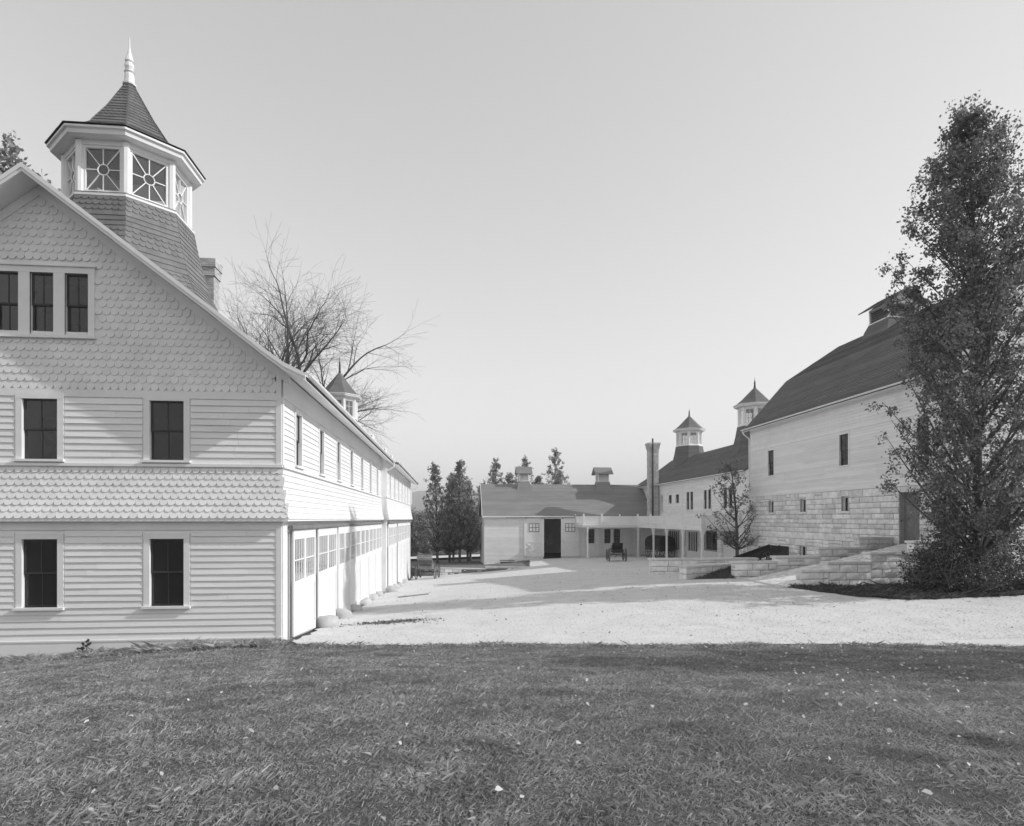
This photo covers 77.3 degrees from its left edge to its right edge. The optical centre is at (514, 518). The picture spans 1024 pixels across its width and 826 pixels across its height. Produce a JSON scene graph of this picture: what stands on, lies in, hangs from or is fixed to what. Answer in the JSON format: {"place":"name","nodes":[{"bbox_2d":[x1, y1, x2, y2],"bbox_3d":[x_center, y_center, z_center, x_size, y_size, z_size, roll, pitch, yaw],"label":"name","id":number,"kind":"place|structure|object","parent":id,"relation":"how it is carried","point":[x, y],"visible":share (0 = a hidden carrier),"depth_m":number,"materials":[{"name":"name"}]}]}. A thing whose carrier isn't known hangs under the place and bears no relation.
{"place":"outdoors","nodes":[
{"label":"outdoors","id":0,"kind":"place"},
{"bbox_2d":[410,554,479,558],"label":"farm road","id":1,"kind":"structure","parent":0,"point":[446,556],"depth_m":102.98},
{"bbox_2d":[410,489,480,521],"bbox_3d":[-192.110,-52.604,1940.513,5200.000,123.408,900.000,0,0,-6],"label":"hills","id":2,"kind":"structure","parent":0,"point":[417,501],"depth_m":1841.95,"materials":[{"name":"plant"}]},
{"bbox_2d":[410,560,528,575],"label":"terrace","id":3,"kind":"structure","parent":0,"point":[465,564],"depth_m":64.61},
{"bbox_2d":[428,477,466,561],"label":"tree","id":4,"kind":"object","parent":3,"relation":"on","point":[450,549],"visible":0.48,"depth_m":75.35,"materials":[{"name":"grey plant"}]},
{"bbox_2d":[442,459,481,562],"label":"poplar tree","id":5,"kind":"object","parent":3,"relation":"on","point":[460,545],"visible":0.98,"depth_m":74.03,"materials":[{"name":"grey plant"}]},
{"bbox_2d":[0,522,1023,825],"bbox_3d":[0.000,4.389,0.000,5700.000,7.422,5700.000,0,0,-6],"label":"ground","id":6,"kind":"structure","parent":0,"point":[632,740],"depth_m":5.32,"materials":[{"name":"grey plant"}]},
{"bbox_2d":[0,130,60,190],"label":"leafy tree","id":7,"kind":"object","parent":6,"relation":"on","point":[9,158],"visible":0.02,"depth_m":38.53,"materials":[{"name":"grey plant"}]},
{"bbox_2d":[76,639,91,652],"bbox_3d":[-10.295,3.091,15.292,0.249,0.442,0.233,0,0,-6],"label":"weed","id":8,"kind":"object","parent":6,"relation":"on","point":[86,645],"visible":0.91,"depth_m":15.32,"materials":[{"name":"grey plant"}]},
{"bbox_2d":[0,37,419,657],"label":"carriage barn","id":9,"kind":"structure","parent":6,"relation":"on","point":[180,457],"depth_m":15.78,"materials":[{"name":"white paint"}]},
{"bbox_2d":[0,271,17,329],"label":"window","id":10,"kind":"structure","parent":9,"relation":"in","point":[8,273],"depth_m":15.43,"materials":[{"name":"white paint"}]},
{"bbox_2d":[12,392,64,461],"bbox_3d":[-11.448,-2.210,15.450,1.140,1.660,0.215,0,0,-6],"label":"window","id":11,"kind":"structure","parent":9,"relation":"in","point":[19,396],"depth_m":15.45,"materials":[{"name":"white paint"}]},
{"bbox_2d":[12,533,64,610],"bbox_3d":[-11.448,1.275,15.450,1.140,1.850,0.215,0,0,-6],"label":"window","id":12,"kind":"structure","parent":9,"relation":"in","point":[59,537],"depth_m":15.45,"materials":[{"name":"white paint"}]},
{"bbox_2d":[30,272,52,331],"bbox_3d":[-11.401,-5.155,15.488,0.592,1.571,0.149,0,0,-6],"label":"window","id":13,"kind":"structure","parent":9,"relation":"in","point":[34,274],"depth_m":15.50,"materials":[{"name":"white paint"}]},
{"bbox_2d":[65,273,87,331],"bbox_3d":[-10.615,-5.155,15.565,0.592,1.571,0.149,0,0,-6],"label":"window","id":14,"kind":"structure","parent":9,"relation":"in","point":[68,275],"depth_m":15.57,"materials":[{"name":"white paint"}]},
{"bbox_2d":[141,395,190,462],"bbox_3d":[-8.542,-2.210,15.738,1.140,1.660,0.215,0,0,-6],"label":"window","id":15,"kind":"structure","parent":9,"relation":"in","point":[182,399],"depth_m":15.74,"materials":[{"name":"white paint"}]},
{"bbox_2d":[141,533,190,608],"bbox_3d":[-8.542,1.275,15.738,1.140,1.850,0.215,0,0,-6],"label":"window","id":16,"kind":"structure","parent":9,"relation":"in","point":[185,537],"depth_m":15.74,"materials":[{"name":"white paint"}]},
{"bbox_2d":[199,258,222,311],"bbox_3d":[-11.558,-7.905,24.179,0.772,3.610,0.772,0,0,-6],"label":"brick chimney","id":17,"kind":"object","parent":9,"relation":"on","point":[212,268],"visible":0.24,"depth_m":23.91,"materials":[{"name":"brick"}]},
{"bbox_2d":[294,408,305,469],"bbox_3d":[-5.996,-2.190,17.710,0.215,1.600,0.950,0,0,-6],"label":"window","id":18,"kind":"structure","parent":9,"relation":"in","point":[296,418],"depth_m":17.92,"materials":[{"name":"white paint"}]},
{"bbox_2d":[292,529,315,636],"bbox_3d":[-5.973,1.814,18.210,0.050,3.027,2.780,0,0,-6],"label":"door","id":19,"kind":"structure","parent":9,"relation":"in","point":[303,541],"depth_m":18.07,"materials":[{"name":"white paint"}]},
{"bbox_2d":[318,425,326,476],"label":"window","id":20,"kind":"structure","parent":9,"relation":"in","point":[320,428],"depth_m":21.14,"materials":[{"name":"white paint"}]},
{"bbox_2d":[317,527,336,617],"bbox_3d":[-6.310,1.941,21.609,0.050,3.282,3.310,0,0,-6],"label":"door","id":21,"kind":"structure","parent":9,"relation":"in","point":[326,537],"depth_m":21.40,"materials":[{"name":"white paint"}]},
{"bbox_2d":[336,438,342,482],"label":"window","id":22,"kind":"structure","parent":9,"relation":"in","point":[338,440],"depth_m":23.80,"materials":[{"name":"white paint"}]},
{"bbox_2d":[337,526,350,610],"bbox_3d":[-6.558,2.030,24.674,0.050,3.459,2.800,0,0,-6],"label":"door","id":23,"kind":"structure","parent":9,"relation":"in","point":[343,533],"depth_m":24.53,"materials":[{"name":"white paint"}]},
{"bbox_2d":[350,447,354,486],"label":"window","id":24,"kind":"structure","parent":9,"relation":"in","point":[351,453],"depth_m":27.48,"materials":[{"name":"white paint"}]},
{"bbox_2d":[351,525,360,604],"bbox_3d":[-6.931,2.119,27.883,0.050,3.637,2.980,0,0,-6],"label":"door","id":25,"kind":"structure","parent":9,"relation":"in","point":[355,530],"depth_m":28.01,"materials":[{"name":"white paint"}]},
{"bbox_2d":[360,455,364,489],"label":"window","id":26,"kind":"structure","parent":9,"relation":"in","point":[362,457],"depth_m":30.60,"materials":[{"name":"white paint"}]},
{"bbox_2d":[361,525,368,599],"bbox_3d":[-7.231,2.194,30.918,0.050,3.788,3.040,0,0,-6],"label":"door","id":27,"kind":"structure","parent":9,"relation":"in","point":[364,528],"depth_m":30.78,"materials":[{"name":"white paint"}]},
{"bbox_2d":[369,461,372,492],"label":"window","id":28,"kind":"structure","parent":9,"relation":"in","point":[371,491],"depth_m":33.63,"materials":[{"name":"white paint"}]},
{"bbox_2d":[369,524,375,593],"bbox_3d":[-7.532,2.273,33.953,0.050,3.945,2.940,0,0,-6],"label":"door","id":29,"kind":"structure","parent":9,"relation":"in","point":[372,528],"depth_m":33.87,"materials":[{"name":"white paint"}]},
{"bbox_2d":[376,524,381,590],"bbox_3d":[-7.819,2.351,36.854,0.050,4.103,2.810,0,0,-6],"label":"door","id":30,"kind":"structure","parent":9,"relation":"in","point":[378,526],"depth_m":36.86,"materials":[{"name":"white paint"}]},
{"bbox_2d":[388,523,392,585],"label":"door","id":31,"kind":"structure","parent":9,"relation":"in","point":[390,526],"depth_m":40.52,"materials":[{"name":"white paint"}]},
{"bbox_2d":[393,523,396,583],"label":"door","id":32,"kind":"structure","parent":9,"relation":"in","point":[394,524],"depth_m":43.44,"materials":[{"name":"white paint"}]},
{"bbox_2d":[397,523,401,582],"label":"door","id":33,"kind":"structure","parent":9,"relation":"in","point":[399,525],"depth_m":47.58,"materials":[{"name":"white paint"}]},
{"bbox_2d":[402,523,404,578],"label":"door","id":34,"kind":"structure","parent":9,"relation":"in","point":[403,524],"depth_m":51.58,"materials":[{"name":"white paint"}]},
{"bbox_2d":[404,522,406,578],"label":"door","id":35,"kind":"structure","parent":9,"relation":"in","point":[404,522],"depth_m":54.29,"materials":[{"name":"white paint"}]},
{"bbox_2d":[407,522,409,578],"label":"door","id":36,"kind":"structure","parent":9,"relation":"in","point":[408,523],"depth_m":57.61,"materials":[{"name":"white paint"}]},
{"bbox_2d":[221,217,435,446],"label":"bare elm","id":37,"kind":"object","parent":6,"relation":"on","point":[290,335],"visible":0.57,"depth_m":63.58,"materials":[{"name":"grey plant"}]},
{"bbox_2d":[410,508,424,556],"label":"bushy tree","id":38,"kind":"object","parent":6,"relation":"on","point":[412,525],"visible":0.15,"depth_m":116.77,"materials":[{"name":"grey plant"}]},
{"bbox_2d":[410,509,440,555],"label":"bushy tree","id":39,"kind":"object","parent":6,"relation":"on","point":[418,546],"visible":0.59,"depth_m":115.93,"materials":[{"name":"grey plant"}]},
{"bbox_2d":[417,461,452,562],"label":"poplar tree","id":40,"kind":"object","parent":6,"relation":"on","point":[437,529],"visible":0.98,"depth_m":73.71,"materials":[{"name":"grey plant"}]},
{"bbox_2d":[437,471,469,560],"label":"poplar tree","id":41,"kind":"object","parent":6,"relation":"on","point":[453,552],"visible":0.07,"depth_m":78.50,"materials":[{"name":"grey plant"}]},
{"bbox_2d":[453,478,480,560],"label":"poplar tree","id":42,"kind":"object","parent":6,"relation":"on","point":[474,547],"visible":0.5,"depth_m":76.60,"materials":[{"name":"grey plant"}]},
{"bbox_2d":[463,493,480,560],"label":"poplar tree","id":43,"kind":"object","parent":6,"relation":"on","point":[471,551],"visible":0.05,"depth_m":80.20,"materials":[{"name":"grey plant"}]},
{"bbox_2d":[474,479,484,558],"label":"poplar tree","id":44,"kind":"object","parent":6,"relation":"on","point":[478,489],"visible":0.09,"depth_m":90.78,"materials":[{"name":"grey plant"}]},
{"bbox_2d":[433,566,529,575],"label":"stone wall","id":45,"kind":"structure","parent":6,"relation":"on","point":[459,569],"depth_m":59.85,"materials":[{"name":"grey stone"}]},
{"bbox_2d":[477,457,511,511],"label":"tree","id":46,"kind":"object","parent":6,"relation":"on","point":[492,478],"visible":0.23,"depth_m":87.97,"materials":[{"name":"grey plant"}]},
{"bbox_2d":[500,472,516,483],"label":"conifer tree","id":47,"kind":"object","parent":6,"relation":"on","point":[509,476],"visible":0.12,"depth_m":90.18,"materials":[{"name":"grey plant"}]},
{"bbox_2d":[0,635,1023,664],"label":"grass","id":48,"kind":"structure","parent":6,"relation":"on","point":[599,644],"depth_m":15.08,"materials":[{"name":"plant"}]},
{"bbox_2d":[0,643,1023,820],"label":"fallen leaves","id":49,"kind":"object","parent":6,"relation":"on","point":[421,786],"visible":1,"depth_m":7.40,"materials":[{"name":"white plant"}]},
{"bbox_2d":[0,644,1023,825],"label":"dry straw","id":50,"kind":"object","parent":6,"relation":"on","point":[519,720],"visible":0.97,"depth_m":6.81,"materials":[{"name":"plant"}]},
{"bbox_2d":[512,456,533,483],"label":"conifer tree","id":51,"kind":"object","parent":6,"relation":"on","point":[525,463],"visible":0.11,"depth_m":92.37,"materials":[{"name":"grey plant"}]},
{"bbox_2d":[531,475,544,483],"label":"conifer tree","id":52,"kind":"object","parent":6,"relation":"on","point":[537,479],"visible":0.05,"depth_m":90.59,"materials":[{"name":"grey plant"}]},
{"bbox_2d":[539,448,569,483],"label":"pine tree","id":53,"kind":"object","parent":6,"relation":"on","point":[558,472],"visible":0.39,"depth_m":88.79,"materials":[{"name":"grey plant"}]},
{"bbox_2d":[293,555,1023,646],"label":"yard","id":54,"kind":"structure","parent":6,"relation":"on","point":[569,568],"depth_m":21.27,"materials":[{"name":"grey gravel"}]},
{"bbox_2d":[314,615,338,628],"bbox_3d":[-5.929,3.352,20.087,0.827,0.612,0.705,0,11,-6],"label":"boulder","id":55,"kind":"object","parent":54,"relation":"on","point":[326,621],"visible":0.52,"depth_m":19.90,"materials":[{"name":"grey stone"}]},
{"bbox_2d":[336,608,352,618],"bbox_3d":[-6.256,3.560,23.329,0.725,0.600,0.820,12,-6,11],"label":"boulder","id":56,"kind":"object","parent":54,"relation":"on","point":[342,613],"visible":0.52,"depth_m":23.01,"materials":[{"name":"grey stone"}]},
{"bbox_2d":[351,604,362,611],"bbox_3d":[-6.611,3.760,26.347,0.595,0.494,0.671,-19,-19,24],"label":"boulder","id":57,"kind":"object","parent":54,"relation":"on","point":[355,607],"visible":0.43,"depth_m":26.22,"materials":[{"name":"grey stone"}]},
{"bbox_2d":[360,597,372,606],"bbox_3d":[-6.881,3.932,29.389,0.702,0.524,0.682,-15,16,45],"label":"boulder","id":58,"kind":"object","parent":54,"relation":"on","point":[366,601],"visible":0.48,"depth_m":29.16,"materials":[{"name":"grey stone"}]},
{"bbox_2d":[369,593,378,600],"bbox_3d":[-7.181,4.089,32.442,0.634,0.485,0.602,-11,40,-27],"label":"boulder","id":59,"kind":"object","parent":54,"relation":"on","point":[373,596],"visible":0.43,"depth_m":32.32,"materials":[{"name":"grey stone"}]},
{"bbox_2d":[386,585,397,592],"bbox_3d":[-7.447,4.393,38.740,0.706,0.709,0.583,7,39,6],"label":"boulder","id":60,"kind":"object","parent":54,"relation":"on","point":[390,588],"visible":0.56,"depth_m":38.52,"materials":[{"name":"grey stone"}]},
{"bbox_2d":[339,617,446,626],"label":"leaf litter","id":61,"kind":"object","parent":54,"relation":"on","point":[392,621],"visible":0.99,"depth_m":20.50,"materials":[{"name":"plant"}]},
{"bbox_2d":[414,554,439,578],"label":"buggy","id":62,"kind":"object","parent":54,"relation":"on","point":[425,561],"visible":0.99,"depth_m":56.08,"materials":[{"name":"metal"}]},
{"bbox_2d":[478,467,652,564],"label":"barn","id":63,"kind":"structure","parent":54,"relation":"on","point":[523,519],"depth_m":69.95,"materials":[{"name":"white paint"}]},
{"bbox_2d":[524,518,543,556],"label":"door","id":64,"kind":"structure","parent":63,"relation":"in","point":[533,527],"depth_m":68.83,"materials":[{"name":"white paint"}]},
{"bbox_2d":[561,518,578,555],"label":"door","id":65,"kind":"structure","parent":63,"relation":"in","point":[569,533],"depth_m":69.22,"materials":[{"name":"white paint"}]},
{"bbox_2d":[603,528,611,543],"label":"window","id":66,"kind":"structure","parent":63,"relation":"in","point":[604,529],"depth_m":69.74,"materials":[{"name":"white paint"}]},
{"bbox_2d":[613,528,620,542],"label":"window","id":67,"kind":"structure","parent":63,"relation":"in","point":[615,529],"depth_m":69.85,"materials":[{"name":"white paint"}]},
{"bbox_2d":[606,542,626,560],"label":"buggy","id":68,"kind":"object","parent":54,"relation":"on","point":[617,547],"visible":1,"depth_m":57.80,"materials":[{"name":"metal"}]},
{"bbox_2d":[645,535,674,557],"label":"covered wagon","id":69,"kind":"object","parent":54,"relation":"on","point":[660,542],"visible":0.91,"depth_m":62.30,"materials":[{"name":"metal"}]},
{"bbox_2d":[574,380,768,557],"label":"gabled barn","id":70,"kind":"structure","parent":54,"relation":"on","point":[680,497],"depth_m":58.89,"materials":[{"name":"white paint"}]},
{"bbox_2d":[668,530,679,550],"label":"window","id":71,"kind":"structure","parent":70,"relation":"in","point":[675,534],"depth_m":63.05,"materials":[{"name":"grey glass"}]},
{"bbox_2d":[686,491,689,509],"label":"window","id":72,"kind":"structure","parent":70,"relation":"in","point":[687,492],"depth_m":59.89,"materials":[{"name":"white paint"}]},
{"bbox_2d":[689,490,693,509],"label":"window","id":73,"kind":"structure","parent":70,"relation":"in","point":[692,492],"depth_m":58.80,"materials":[{"name":"white paint"}]},
{"bbox_2d":[687,531,699,552],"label":"window","id":74,"kind":"structure","parent":70,"relation":"in","point":[693,535],"depth_m":58.62,"materials":[{"name":"grey glass"}]},
{"bbox_2d":[702,489,706,509],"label":"window","id":75,"kind":"structure","parent":70,"relation":"in","point":[704,490],"depth_m":55.88,"materials":[{"name":"white paint"}]},
{"bbox_2d":[707,488,711,508],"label":"window","id":76,"kind":"structure","parent":70,"relation":"in","point":[710,494],"depth_m":54.84,"materials":[{"name":"white paint"}]},
{"bbox_2d":[704,530,718,551],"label":"window","id":77,"kind":"structure","parent":70,"relation":"in","point":[711,543],"depth_m":54.78,"materials":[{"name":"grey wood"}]},
{"bbox_2d":[722,486,727,508],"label":"window","id":78,"kind":"structure","parent":70,"relation":"in","point":[725,493],"depth_m":51.61,"materials":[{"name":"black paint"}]},
{"bbox_2d":[727,486,732,508],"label":"window","id":79,"kind":"structure","parent":70,"relation":"in","point":[729,494],"depth_m":50.80,"materials":[{"name":"white paint"}]},
{"bbox_2d":[723,531,739,544],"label":"window","id":80,"kind":"structure","parent":70,"relation":"in","point":[723,531],"depth_m":51.24,"materials":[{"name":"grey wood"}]},
{"bbox_2d":[331,569,1012,640],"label":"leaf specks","id":81,"kind":"object","parent":54,"relation":"on","point":[602,611],"visible":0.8,"depth_m":22.21,"materials":[{"name":"plant"}]},
{"bbox_2d":[647,557,758,573],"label":"stone wall","id":82,"kind":"structure","parent":54,"relation":"on","point":[663,565],"depth_m":34.84,"materials":[{"name":"grey stone"}]},
{"bbox_2d":[678,563,730,579],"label":"stone wall","id":83,"kind":"structure","parent":54,"relation":"on","point":[688,572],"depth_m":30.30,"materials":[{"name":"grey stone"}]},
{"bbox_2d":[697,457,758,555],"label":"slender tree","id":84,"kind":"object","parent":54,"relation":"on","point":[736,543],"visible":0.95,"depth_m":44.28,"materials":[{"name":"grey plant"}]},
{"bbox_2d":[734,544,780,560],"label":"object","id":85,"kind":"object","parent":54,"relation":"on","point":[760,553],"visible":0.43,"depth_m":39.31,"materials":[{"name":"plant"}]},
{"bbox_2d":[729,537,893,578],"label":"stone wall","id":86,"kind":"structure","parent":54,"relation":"on","point":[751,569],"depth_m":30.00,"materials":[{"name":"grey stone"}]},
{"bbox_2d":[742,544,907,587],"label":"ramp","id":87,"kind":"structure","parent":54,"relation":"on","point":[783,579],"depth_m":28.55,"materials":[{"name":"grey concrete"}]},
{"bbox_2d":[794,540,957,585],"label":"stone wall","id":88,"kind":"structure","parent":6,"relation":"on","point":[880,567],"depth_m":26.04,"materials":[{"name":"grey stone"}]},
{"bbox_2d":[740,265,1023,580],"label":"stone barn","id":89,"kind":"structure","parent":6,"relation":"on","point":[818,468],"depth_m":35.46,"materials":[{"name":"white paint"}]},
{"bbox_2d":[766,448,774,476],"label":"window","id":90,"kind":"structure","parent":89,"relation":"in","point":[771,453],"depth_m":42.28,"materials":[{"name":"white paint"}]},
{"bbox_2d":[770,545,788,559],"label":"door","id":91,"kind":"structure","parent":89,"relation":"in","point":[784,550],"depth_m":41.13,"materials":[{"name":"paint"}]},
{"bbox_2d":[798,499,806,513],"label":"window","id":92,"kind":"structure","parent":89,"relation":"in","point":[804,509],"depth_m":38.59,"materials":[{"name":"white paint"}]},
{"bbox_2d":[801,546,806,554],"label":"window","id":93,"kind":"structure","parent":89,"relation":"in","point":[803,548],"depth_m":38.59,"materials":[{"name":"white paint"}]},
{"bbox_2d":[836,431,849,466],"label":"window","id":94,"kind":"structure","parent":89,"relation":"in","point":[843,438],"depth_m":34.45,"materials":[{"name":"white paint"}]},
{"bbox_2d":[839,496,849,512],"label":"window","id":95,"kind":"structure","parent":89,"relation":"in","point":[846,499],"depth_m":34.41,"materials":[{"name":"white paint"}]},
{"bbox_2d":[903,492,919,543],"bbox_3d":[18.441,-0.020,29.520,0.080,2.440,1.320,0,0,-6],"label":"door","id":96,"kind":"structure","parent":89,"relation":"in","point":[912,531],"depth_m":29.76,"materials":[{"name":"grey wood"}]},
{"bbox_2d":[915,414,931,455],"bbox_3d":[18.272,-3.735,28.614,0.215,1.850,1.030,0,0,-6],"label":"window","id":97,"kind":"structure","parent":89,"relation":"in","point":[926,424],"depth_m":28.68,"materials":[{"name":"white paint"}]},
{"bbox_2d":[789,578,1023,599],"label":"grass","id":98,"kind":"structure","parent":6,"relation":"on","point":[889,590],"depth_m":23.95,"materials":[{"name":"plant"}]},
{"bbox_2d":[896,542,954,592],"bbox_3d":[15.726,2.120,24.598,2.069,2.805,2.102,0,0,20],"label":"shrub","id":99,"kind":"object","parent":6,"relation":"on","point":[916,580],"visible":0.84,"depth_m":24.33,"materials":[{"name":"grey plant"}]},
{"bbox_2d":[861,90,1023,591],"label":"poplar tree","id":100,"kind":"object","parent":6,"relation":"on","point":[1002,512],"visible":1,"depth_m":23.48,"materials":[{"name":"grey plant"}]},
{"bbox_2d":[914,508,973,589],"bbox_3d":[17.071,1.275,24.917,2.764,3.406,2.054,0,0,26],"label":"shrub","id":101,"kind":"object","parent":6,"relation":"on","point":[930,531],"visible":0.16,"depth_m":25.12,"materials":[{"name":"grey plant"}]},
{"bbox_2d":[907,523,990,592],"bbox_3d":[16.411,1.592,24.350,2.420,2.888,2.388,0,0,-6],"label":"shrub","id":102,"kind":"object","parent":6,"relation":"on","point":[951,578],"visible":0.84,"depth_m":23.98,"materials":[{"name":"grey plant"}]},
{"bbox_2d":[938,527,1012,591],"bbox_3d":[17.298,1.749,24.159,2.375,2.939,2.342,0,0,29],"label":"shrub","id":103,"kind":"object","parent":6,"relation":"on","point":[985,584],"visible":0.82,"depth_m":23.71,"materials":[{"name":"grey plant"}]},
{"bbox_2d":[950,537,1021,589],"bbox_3d":[17.860,1.519,24.491,2.445,2.953,2.377,0,0,42],"label":"shrub","id":104,"kind":"object","parent":6,"relation":"on","point":[1000,561],"visible":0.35,"depth_m":23.86,"materials":[{"name":"grey plant"}]},
{"bbox_2d":[984,528,1023,588],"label":"shrub","id":105,"kind":"object","parent":6,"relation":"on","point":[1017,575],"visible":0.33,"depth_m":24.29,"materials":[{"name":"grey plant"}]},
{"bbox_2d":[1010,536,1023,584],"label":"shrub","id":106,"kind":"object","parent":6,"relation":"on","point":[1021,561],"visible":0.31,"depth_m":25.20,"materials":[{"name":"grey plant"}]},
{"bbox_2d":[0,0,1023,492],"label":"sky","id":107,"kind":"structure","parent":0,"point":[614,220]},
{"bbox_2d":[696,566,735,578],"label":"grass","id":108,"kind":"structure","parent":0,"point":[720,575],"depth_m":30.25,"materials":[{"name":"plant"}]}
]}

